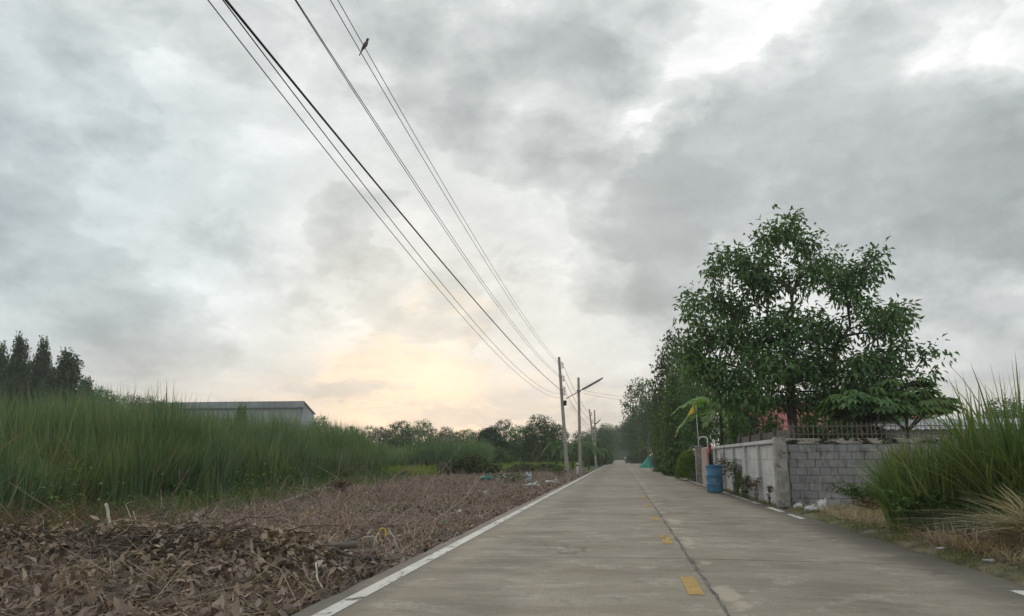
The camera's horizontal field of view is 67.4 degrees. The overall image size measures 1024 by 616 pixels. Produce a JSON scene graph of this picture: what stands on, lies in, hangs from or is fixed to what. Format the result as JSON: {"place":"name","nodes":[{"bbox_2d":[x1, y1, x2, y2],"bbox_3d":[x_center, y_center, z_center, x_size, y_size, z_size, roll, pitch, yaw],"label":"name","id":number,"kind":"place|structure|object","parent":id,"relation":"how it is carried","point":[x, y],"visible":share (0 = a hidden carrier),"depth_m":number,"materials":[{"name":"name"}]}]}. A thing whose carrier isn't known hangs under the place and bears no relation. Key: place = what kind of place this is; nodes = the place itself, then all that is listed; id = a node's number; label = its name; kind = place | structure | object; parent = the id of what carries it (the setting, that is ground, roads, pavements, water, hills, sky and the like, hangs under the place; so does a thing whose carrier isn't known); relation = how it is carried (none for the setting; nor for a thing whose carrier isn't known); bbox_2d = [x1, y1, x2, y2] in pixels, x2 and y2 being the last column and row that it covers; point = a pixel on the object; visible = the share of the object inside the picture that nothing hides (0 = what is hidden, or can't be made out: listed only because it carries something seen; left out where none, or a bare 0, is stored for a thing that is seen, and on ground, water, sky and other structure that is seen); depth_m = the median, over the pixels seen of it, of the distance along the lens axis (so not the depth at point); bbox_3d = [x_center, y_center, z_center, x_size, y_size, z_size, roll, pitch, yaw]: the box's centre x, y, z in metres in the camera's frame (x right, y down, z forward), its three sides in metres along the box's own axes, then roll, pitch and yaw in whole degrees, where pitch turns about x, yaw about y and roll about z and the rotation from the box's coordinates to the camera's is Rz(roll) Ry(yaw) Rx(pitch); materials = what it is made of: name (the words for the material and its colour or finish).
{"place":"outdoors","nodes":[
{"label":"outdoors","id":0,"kind":"place"},
{"bbox_2d":[136,401,315,432],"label":"warehouse","id":1,"kind":"structure","parent":0,"point":[306,410],"depth_m":157.52,"materials":[{"name":"metal"}]},
{"bbox_2d":[0,459,1023,615],"bbox_3d":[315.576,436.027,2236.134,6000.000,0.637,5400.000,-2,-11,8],"label":"ground","id":2,"kind":"structure","parent":0,"point":[918,547],"depth_m":9.49,"materials":[{"name":"soil"}]},
{"bbox_2d":[0,339,9,380],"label":"casuarina tree","id":3,"kind":"object","parent":2,"relation":"on","point":[3,357],"visible":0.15,"depth_m":96.27,"materials":[{"name":"green plant"}]},
{"bbox_2d":[0,331,31,409],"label":"casuarina tree","id":4,"kind":"object","parent":2,"relation":"on","point":[17,366],"visible":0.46,"depth_m":92.92,"materials":[{"name":"green plant"}]},
{"bbox_2d":[26,335,55,409],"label":"casuarina tree","id":5,"kind":"object","parent":2,"relation":"on","point":[42,365],"visible":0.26,"depth_m":96.06,"materials":[{"name":"green plant"}]},
{"bbox_2d":[32,346,91,409],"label":"casuarina tree","id":6,"kind":"object","parent":2,"relation":"on","point":[66,370],"visible":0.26,"depth_m":91.48,"materials":[{"name":"green plant"}]},
{"bbox_2d":[79,375,100,407],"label":"casuarina tree","id":7,"kind":"object","parent":2,"relation":"on","point":[89,386],"visible":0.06,"depth_m":104.71,"materials":[{"name":"green plant"}]},
{"bbox_2d":[0,484,240,563],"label":"dry grass","id":8,"kind":"structure","parent":2,"relation":"on","point":[71,519],"depth_m":12.41,"materials":[{"name":"brown plant"}]},
{"bbox_2d":[157,466,189,524],"bbox_3d":[-5.616,3.121,12.364,0.419,1.118,0.736,-2,-11,8],"label":"branch","id":9,"kind":"object","parent":2,"relation":"on","point":[168,504],"visible":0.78,"depth_m":12.48,"materials":[{"name":"brown wood"}]},
{"bbox_2d":[0,515,378,598],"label":"brush pile","id":10,"kind":"object","parent":2,"relation":"on","point":[189,528],"visible":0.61,"depth_m":9.27,"materials":[{"name":"brown wood"}]},
{"bbox_2d":[0,401,383,512],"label":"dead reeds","id":11,"kind":"object","parent":2,"relation":"on","point":[51,460],"visible":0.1,"depth_m":16.18,"materials":[{"name":"green plant"}]},
{"bbox_2d":[0,375,390,520],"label":"tall grass","id":12,"kind":"structure","parent":2,"relation":"on","point":[87,421],"depth_m":20.42,"materials":[{"name":"green plant"}]},
{"bbox_2d":[1,448,396,523],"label":"weed cover","id":13,"kind":"object","parent":2,"relation":"on","point":[114,502],"visible":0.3,"depth_m":20.50,"materials":[{"name":"green plant"}]},
{"bbox_2d":[1,470,430,532],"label":"short grass","id":14,"kind":"structure","parent":2,"relation":"on","point":[230,495],"depth_m":19.57,"materials":[{"name":"green plant"}]},
{"bbox_2d":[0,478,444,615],"bbox_3d":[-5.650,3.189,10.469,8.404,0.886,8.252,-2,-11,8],"label":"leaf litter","id":15,"kind":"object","parent":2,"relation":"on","point":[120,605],"visible":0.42,"depth_m":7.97,"materials":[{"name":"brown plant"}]},
{"bbox_2d":[0,522,447,615],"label":"dark leaf litter","id":16,"kind":"object","parent":2,"relation":"on","point":[100,609],"visible":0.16,"depth_m":7.73,"materials":[{"name":"brown plant"}]},
{"bbox_2d":[1,510,458,615],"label":"dry stalks","id":17,"kind":"object","parent":2,"relation":"on","point":[225,579],"visible":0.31,"depth_m":8.43,"materials":[{"name":"brown plant"}]},
{"bbox_2d":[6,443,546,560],"bbox_3d":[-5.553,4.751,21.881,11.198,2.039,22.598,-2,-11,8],"label":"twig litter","id":18,"kind":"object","parent":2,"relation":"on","point":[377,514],"visible":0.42,"depth_m":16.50,"materials":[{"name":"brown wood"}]},
{"bbox_2d":[9,471,550,540],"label":"sparse weeds","id":19,"kind":"object","parent":2,"relation":"on","point":[335,504],"visible":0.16,"depth_m":19.17,"materials":[{"name":"green plant"}]},
{"bbox_2d":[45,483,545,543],"bbox_3d":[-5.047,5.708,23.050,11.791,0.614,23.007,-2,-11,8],"label":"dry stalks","id":20,"kind":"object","parent":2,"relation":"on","point":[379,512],"visible":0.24,"depth_m":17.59,"materials":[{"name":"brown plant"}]},
{"bbox_2d":[86,485,542,560],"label":"leaf litter","id":21,"kind":"object","parent":2,"relation":"on","point":[371,520],"visible":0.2,"depth_m":17.21,"materials":[{"name":"brown plant"}]},
{"bbox_2d":[318,533,366,559],"bbox_3d":[-2.138,3.006,9.742,0.732,0.285,0.295,-6,-13,30],"label":"log","id":22,"kind":"object","parent":2,"relation":"on","point":[350,543],"visible":0.76,"depth_m":9.69,"materials":[{"name":"grey wood"}]},
{"bbox_2d":[359,528,400,550],"bbox_3d":[-2.041,3.617,11.925,0.861,0.409,0.572,-2,-11,8],"label":"root tuft","id":23,"kind":"object","parent":2,"relation":"on","point":[386,535],"visible":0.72,"depth_m":11.94,"materials":[{"name":"brown wood"}]},
{"bbox_2d":[358,442,410,466],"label":"reed bed","id":24,"kind":"object","parent":2,"relation":"on","point":[394,460],"visible":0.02,"depth_m":62.28,"materials":[{"name":"green plant"}]},
{"bbox_2d":[382,435,410,450],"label":"leafy bush","id":25,"kind":"object","parent":2,"relation":"on","point":[402,441],"visible":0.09,"depth_m":90.87,"materials":[{"name":"green plant"}]},
{"bbox_2d":[382,419,412,444],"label":"broadleaf tree","id":26,"kind":"object","parent":2,"relation":"on","point":[394,429],"visible":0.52,"depth_m":151.95,"materials":[{"name":"green plant"}]},
{"bbox_2d":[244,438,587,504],"bbox_3d":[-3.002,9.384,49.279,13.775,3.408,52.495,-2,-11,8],"label":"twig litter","id":27,"kind":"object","parent":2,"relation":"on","point":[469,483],"visible":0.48,"depth_m":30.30,"materials":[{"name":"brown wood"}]},
{"bbox_2d":[256,470,586,504],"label":"leaf litter","id":28,"kind":"object","parent":2,"relation":"on","point":[525,500],"visible":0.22,"depth_m":31.90,"materials":[{"name":"brown plant"}]},
{"bbox_2d":[409,418,435,442],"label":"open crowned tree","id":29,"kind":"object","parent":2,"relation":"on","point":[422,432],"visible":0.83,"depth_m":151.65,"materials":[{"name":"green plant"}]},
{"bbox_2d":[370,431,500,467],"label":"reed bed","id":30,"kind":"object","parent":2,"relation":"on","point":[431,454],"visible":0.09,"depth_m":62.44,"materials":[{"name":"green plant"}]},
{"bbox_2d":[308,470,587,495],"bbox_3d":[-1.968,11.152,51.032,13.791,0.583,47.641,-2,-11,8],"label":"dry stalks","id":31,"kind":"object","parent":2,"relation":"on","point":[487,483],"visible":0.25,"depth_m":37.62,"materials":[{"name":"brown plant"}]},
{"bbox_2d":[437,453,502,475],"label":"leafy bush","id":32,"kind":"object","parent":2,"relation":"on","point":[476,462],"visible":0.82,"depth_m":57.14,"materials":[{"name":"green plant"}]},
{"bbox_2d":[376,460,584,476],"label":"meadow grass","id":33,"kind":"structure","parent":2,"relation":"on","point":[419,470],"depth_m":56.61,"materials":[{"name":"green plant"}]},
{"bbox_2d":[473,425,511,455],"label":"tree","id":34,"kind":"object","parent":2,"relation":"on","point":[491,434],"visible":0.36,"depth_m":102.80,"materials":[{"name":"green plant"}]},
{"bbox_2d":[487,445,513,465],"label":"leafy bush","id":35,"kind":"object","parent":2,"relation":"on","point":[502,457],"visible":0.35,"depth_m":90.58,"materials":[{"name":"green plant"}]},
{"bbox_2d":[495,419,513,442],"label":"open crowned tree","id":36,"kind":"object","parent":2,"relation":"on","point":[500,423],"visible":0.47,"depth_m":139.78,"materials":[{"name":"green plant"}]},
{"bbox_2d":[502,424,538,462],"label":"broadleaf tree","id":37,"kind":"object","parent":2,"relation":"on","point":[516,437],"visible":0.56,"depth_m":102.31,"materials":[{"name":"green plant"}]},
{"bbox_2d":[502,463,538,472],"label":"leafy bush","id":38,"kind":"object","parent":2,"relation":"on","point":[522,466],"visible":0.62,"depth_m":64.53,"materials":[{"name":"green plant"}]},
{"bbox_2d":[519,414,560,463],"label":"broadleaf tree","id":39,"kind":"object","parent":2,"relation":"on","point":[540,429],"visible":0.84,"depth_m":98.39,"materials":[{"name":"green plant"}]},
{"bbox_2d":[540,438,572,464],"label":"banana plant","id":40,"kind":"object","parent":2,"relation":"on","point":[554,444],"visible":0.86,"depth_m":74.69,"materials":[{"name":"green plant"}]},
{"bbox_2d":[542,422,570,460],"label":"broadleaf tree","id":41,"kind":"object","parent":2,"relation":"on","point":[561,433],"visible":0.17,"depth_m":105.97,"materials":[{"name":"green plant"}]},
{"bbox_2d":[558,357,568,473],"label":"power pole","id":42,"kind":"object","parent":2,"relation":"on","point":[562,393],"visible":0.99,"depth_m":62.74,"materials":[{"name":"concrete"}]},
{"bbox_2d":[208,0,586,427],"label":"overhead wire","id":43,"kind":"object","parent":42,"relation":"attached to","point":[340,168],"visible":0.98,"depth_m":13.36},
{"bbox_2d":[222,0,585,424],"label":"overhead wire","id":44,"kind":"object","parent":42,"relation":"attached to","point":[348,164],"visible":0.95,"depth_m":12.01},
{"bbox_2d":[224,0,588,424],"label":"overhead wire","id":45,"kind":"object","parent":42,"relation":"attached to","point":[285,73],"visible":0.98,"depth_m":13.29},
{"bbox_2d":[295,0,583,413],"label":"overhead wire","id":46,"kind":"object","parent":42,"relation":"attached to","point":[399,161],"visible":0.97,"depth_m":16.78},
{"bbox_2d":[296,0,587,417],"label":"overhead wire","id":47,"kind":"object","parent":42,"relation":"attached to","point":[397,155],"visible":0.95,"depth_m":16.12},
{"bbox_2d":[330,0,585,409],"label":"overhead wire","id":48,"kind":"object","parent":42,"relation":"attached to","point":[419,152],"visible":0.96,"depth_m":18.23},
{"bbox_2d":[338,0,584,407],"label":"overhead wire","id":49,"kind":"object","parent":42,"relation":"attached to","point":[426,155],"visible":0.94,"depth_m":19.36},
{"bbox_2d":[566,377,602,472],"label":"street lamp","id":50,"kind":"object","parent":2,"relation":"on","point":[579,429],"visible":0.98,"depth_m":65.90,"materials":[{"name":"concrete"}]},
{"bbox_2d":[575,439,601,469],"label":"banana plant","id":51,"kind":"object","parent":2,"relation":"on","point":[588,444],"visible":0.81,"depth_m":89.43,"materials":[{"name":"green plant"}]},
{"bbox_2d":[586,426,616,448],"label":"broadleaf tree","id":52,"kind":"object","parent":2,"relation":"on","point":[610,442],"visible":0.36,"depth_m":185.62,"materials":[{"name":"green plant"}]},
{"bbox_2d":[596,423,620,454],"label":"broadleaf tree","id":53,"kind":"object","parent":2,"relation":"on","point":[615,434],"visible":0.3,"depth_m":243.25,"materials":[{"name":"green plant"}]},
{"bbox_2d":[616,413,650,451],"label":"broadleaf tree","id":54,"kind":"object","parent":2,"relation":"on","point":[624,426],"visible":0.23,"depth_m":203.68,"materials":[{"name":"green plant"}]},
{"bbox_2d":[625,449,641,463],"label":"leafy bush","id":55,"kind":"object","parent":2,"relation":"on","point":[634,456],"visible":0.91,"depth_m":174.10,"materials":[{"name":"green plant"}]},
{"bbox_2d":[621,404,653,455],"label":"broadleaf tree","id":56,"kind":"object","parent":2,"relation":"on","point":[630,430],"visible":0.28,"depth_m":155.57,"materials":[{"name":"green plant"}]},
{"bbox_2d":[620,377,658,461],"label":"open crowned tree","id":57,"kind":"object","parent":2,"relation":"on","point":[642,401],"visible":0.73,"depth_m":119.09,"materials":[{"name":"green plant"}]},
{"bbox_2d":[632,402,654,449],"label":"broadleaf tree","id":58,"kind":"object","parent":2,"relation":"on","point":[642,440],"visible":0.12,"depth_m":121.03,"materials":[{"name":"green plant"}]},
{"bbox_2d":[647,387,663,468],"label":"vine covered tree","id":59,"kind":"object","parent":2,"relation":"on","point":[653,427],"visible":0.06,"depth_m":81.59,"materials":[{"name":"green plant"}]},
{"bbox_2d":[648,403,687,471],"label":"vine covered tree","id":60,"kind":"object","parent":2,"relation":"on","point":[657,459],"visible":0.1,"depth_m":65.71,"materials":[{"name":"green plant"}]},
{"bbox_2d":[646,327,716,447],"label":"broadleaf tree","id":61,"kind":"object","parent":2,"relation":"on","point":[664,372],"visible":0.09,"depth_m":70.69,"materials":[{"name":"green plant"}]},
{"bbox_2d":[653,363,712,475],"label":"vine covered tree","id":62,"kind":"object","parent":2,"relation":"on","point":[669,427],"visible":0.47,"depth_m":57.82,"materials":[{"name":"green plant"}]},
{"bbox_2d":[673,363,727,451],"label":"broadleaf tree","id":63,"kind":"object","parent":2,"relation":"on","point":[707,432],"visible":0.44,"depth_m":53.98,"materials":[{"name":"green plant"}]},
{"bbox_2d":[670,396,758,448],"bbox_3d":[10.353,6.648,38.530,3.784,4.562,3.929,10,-15,-41],"label":"banana plant","id":64,"kind":"object","parent":2,"relation":"on","point":[699,401],"visible":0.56,"depth_m":38.52,"materials":[{"name":"green plant"}]},
{"bbox_2d":[724,402,754,444],"bbox_3d":[10.192,6.217,34.329,1.852,4.504,1.306,7,-13,-33],"label":"leafy bush","id":65,"kind":"object","parent":2,"relation":"on","point":[734,430],"visible":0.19,"depth_m":34.30,"materials":[{"name":"green plant"}]},
{"bbox_2d":[690,437,789,507],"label":"panel wall","id":66,"kind":"structure","parent":2,"relation":"on","point":[768,466],"depth_m":24.59,"materials":[{"name":"concrete"}]},
{"bbox_2d":[712,370,769,445],"bbox_3d":[11.451,6.095,38.274,3.057,6.074,3.181,-10,-15,42],"label":"broadleaf tree","id":67,"kind":"object","parent":2,"relation":"on","point":[752,418],"visible":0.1,"depth_m":38.02,"materials":[{"name":"green plant"}]},
{"bbox_2d":[724,425,795,459],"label":"weathered wall","id":68,"kind":"structure","parent":2,"relation":"on","point":[760,436],"depth_m":27.43,"materials":[{"name":"grey concrete"}]},
{"bbox_2d":[762,413,782,432],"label":"leafy bush","id":69,"kind":"object","parent":2,"relation":"on","point":[770,424],"visible":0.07,"depth_m":35.68,"materials":[{"name":"green plant"}]},
{"bbox_2d":[797,411,827,437],"bbox_3d":[13.369,6.158,34.423,1.788,3.296,1.237,0,-11,2],"label":"leafy bush","id":70,"kind":"object","parent":2,"relation":"on","point":[805,420],"visible":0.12,"depth_m":34.36,"materials":[{"name":"green plant"}]},
{"bbox_2d":[666,204,959,438],"bbox_3d":[10.882,1.693,29.046,9.848,11.204,6.984,-2,-11,8],"label":"broadleaf tree","id":71,"kind":"object","parent":2,"relation":"on","point":[772,369],"visible":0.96,"depth_m":28.76,"materials":[{"name":"green plant"}]},
{"bbox_2d":[743,403,916,437],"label":"red roof house","id":72,"kind":"structure","parent":2,"relation":"on","point":[782,416],"depth_m":42.53,"materials":[{"name":"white paint"}]},
{"bbox_2d":[829,480,878,510],"bbox_3d":[9.167,4.804,19.641,1.968,0.774,1.932,-2,-11,8],"label":"weed clump","id":73,"kind":"object","parent":2,"relation":"on","point":[861,491],"visible":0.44,"depth_m":19.45,"materials":[{"name":"green plant"}]},
{"bbox_2d":[804,375,904,437],"bbox_3d":[15.223,5.509,33.871,4.612,5.492,4.361,-3,-11,14],"label":"broadleaf tree","id":74,"kind":"object","parent":2,"relation":"on","point":[825,422],"visible":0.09,"depth_m":33.42,"materials":[{"name":"green plant"}]},
{"bbox_2d":[850,496,881,512],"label":"weed clump","id":75,"kind":"object","parent":2,"relation":"on","point":[875,504],"visible":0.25,"depth_m":17.62,"materials":[{"name":"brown plant"}]},
{"bbox_2d":[811,387,925,437],"bbox_3d":[11.934,4.572,25.804,3.462,3.780,3.580,7,-13,-32],"label":"palmate leaf tree","id":76,"kind":"object","parent":2,"relation":"on","point":[864,407],"visible":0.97,"depth_m":25.55,"materials":[{"name":"green plant"}]},
{"bbox_2d":[784,422,1003,535],"bbox_3d":[8.013,3.130,14.324,4.374,2.092,4.771,-9,-14,40],"label":"reed clump","id":77,"kind":"object","parent":2,"relation":"on","point":[902,481],"visible":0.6,"depth_m":13.74,"materials":[{"name":"green plant"}]},
{"bbox_2d":[777,421,1018,505],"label":"block wall","id":78,"kind":"structure","parent":2,"relation":"on","point":[812,462],"depth_m":22.37,"materials":[{"name":"concrete"}]},
{"bbox_2d":[788,506,1023,583],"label":"verge grass","id":79,"kind":"structure","parent":2,"relation":"on","point":[895,537],"depth_m":12.77,"materials":[{"name":"green plant"}]},
{"bbox_2d":[857,377,968,437],"bbox_3d":[13.650,4.470,26.384,3.958,4.201,3.958,-2,-11,8],"label":"palmate leaf tree","id":80,"kind":"object","parent":2,"relation":"on","point":[891,386],"visible":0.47,"depth_m":26.14,"materials":[{"name":"green plant"}]},
{"bbox_2d":[802,500,1023,564],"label":"dry verge grass","id":81,"kind":"structure","parent":2,"relation":"on","point":[843,512],"depth_m":13.37,"materials":[{"name":"beige plant"}]},
{"bbox_2d":[803,507,1022,567],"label":"dead leaf cover","id":82,"kind":"object","parent":2,"relation":"on","point":[929,539],"visible":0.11,"depth_m":12.68,"materials":[{"name":"brown plant"}]},
{"bbox_2d":[816,483,1023,551],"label":"straw clump","id":83,"kind":"object","parent":2,"relation":"on","point":[1015,528],"visible":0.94,"depth_m":10.72,"materials":[{"name":"beige plant"}]},
{"bbox_2d":[882,487,976,531],"bbox_3d":[7.315,3.473,13.292,1.644,0.763,1.574,-2,-11,8],"label":"weed clump","id":84,"kind":"object","parent":2,"relation":"on","point":[903,505],"visible":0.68,"depth_m":13.13,"materials":[{"name":"green plant"}]},
{"bbox_2d":[852,418,1018,437],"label":"metal shed","id":85,"kind":"structure","parent":2,"relation":"on","point":[888,429],"depth_m":31.21,"materials":[{"name":"grey metal"}]},
{"bbox_2d":[858,482,1023,533],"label":"reed clump","id":86,"kind":"object","parent":2,"relation":"on","point":[1006,514],"visible":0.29,"depth_m":11.61,"materials":[{"name":"beige plant"}]},
{"bbox_2d":[886,406,1023,535],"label":"reed clump","id":87,"kind":"object","parent":2,"relation":"on","point":[1012,481],"visible":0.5,"depth_m":12.45,"materials":[{"name":"green plant"}]},
{"bbox_2d":[899,354,1023,531],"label":"reed clump","id":88,"kind":"object","parent":2,"relation":"on","point":[971,420],"visible":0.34,"depth_m":13.16,"materials":[{"name":"green plant"}]},
{"bbox_2d":[903,518,1022,553],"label":"straw clump","id":89,"kind":"object","parent":2,"relation":"on","point":[944,535],"visible":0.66,"depth_m":11.89,"materials":[{"name":"beige plant"}]},
{"bbox_2d":[913,409,1023,475],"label":"reed clump","id":90,"kind":"object","parent":2,"relation":"on","point":[1017,445],"visible":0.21,"depth_m":12.61,"materials":[{"name":"plant"}]},
{"bbox_2d":[973,397,1022,418],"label":"broadleaf tree","id":91,"kind":"object","parent":2,"relation":"on","point":[1010,405],"visible":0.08,"depth_m":56.72,"materials":[{"name":"green plant"}]},
{"bbox_2d":[0,0,1023,455],"label":"sky","id":92,"kind":"structure","parent":0,"point":[166,213],"materials":[{"name":"grey"}]},
{"bbox_2d":[291,460,1023,615],"bbox_3d":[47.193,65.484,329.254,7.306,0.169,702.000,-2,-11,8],"label":"road","id":93,"kind":"structure","parent":0,"point":[591,544],"depth_m":9.58,"materials":[{"name":"concrete"}]},
{"bbox_2d":[312,465,604,615],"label":"edge line","id":94,"kind":"object","parent":93,"relation":"on","point":[344,603],"visible":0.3,"depth_m":9.61,"materials":[{"name":"white paint"}]},
{"bbox_2d":[627,467,729,615],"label":"road joint","id":95,"kind":"object","parent":93,"relation":"on","point":[706,581],"visible":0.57,"depth_m":9.74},
{"bbox_2d":[675,448,695,478],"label":"clipped bush","id":96,"kind":"object","parent":93,"relation":"on","point":[686,459],"visible":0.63,"depth_m":46.23,"materials":[{"name":"green plant"}]},
{"bbox_2d":[680,576,704,594],"bbox_3d":[1.927,2.976,8.251,0.160,0.001,1.200,-2,-11,8],"label":"dash","id":97,"kind":"object","parent":93,"relation":"on","point":[690,583],"visible":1,"depth_m":8.16,"materials":[{"name":"yellow paint"}]},
{"bbox_2d":[694,446,702,482],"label":"concrete pier","id":98,"kind":"structure","parent":93,"relation":"on","point":[698,460],"depth_m":41.56,"materials":[{"name":"grey concrete"}]},
{"bbox_2d":[701,448,708,484],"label":"pink wall","id":99,"kind":"structure","parent":93,"relation":"on","point":[705,456],"depth_m":38.70,"materials":[{"name":"pink paint"}]},
{"bbox_2d":[705,465,722,491],"bbox_3d":[7.983,6.723,30.291,0.668,1.045,0.668,-2,-11,8],"label":"plastic drum","id":100,"kind":"object","parent":93,"relation":"on","point":[714,478],"visible":1,"depth_m":30.04,"materials":[{"name":"blue plastic"}]},
{"bbox_2d":[724,458,741,493],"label":"weed clump","id":101,"kind":"object","parent":93,"relation":"on","point":[734,470],"visible":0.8,"depth_m":29.02,"materials":[{"name":"green plant"}]},
{"bbox_2d":[734,473,751,496],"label":"weed clump","id":102,"kind":"object","parent":93,"relation":"on","point":[746,486],"visible":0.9,"depth_m":26.79,"materials":[{"name":"green plant"}]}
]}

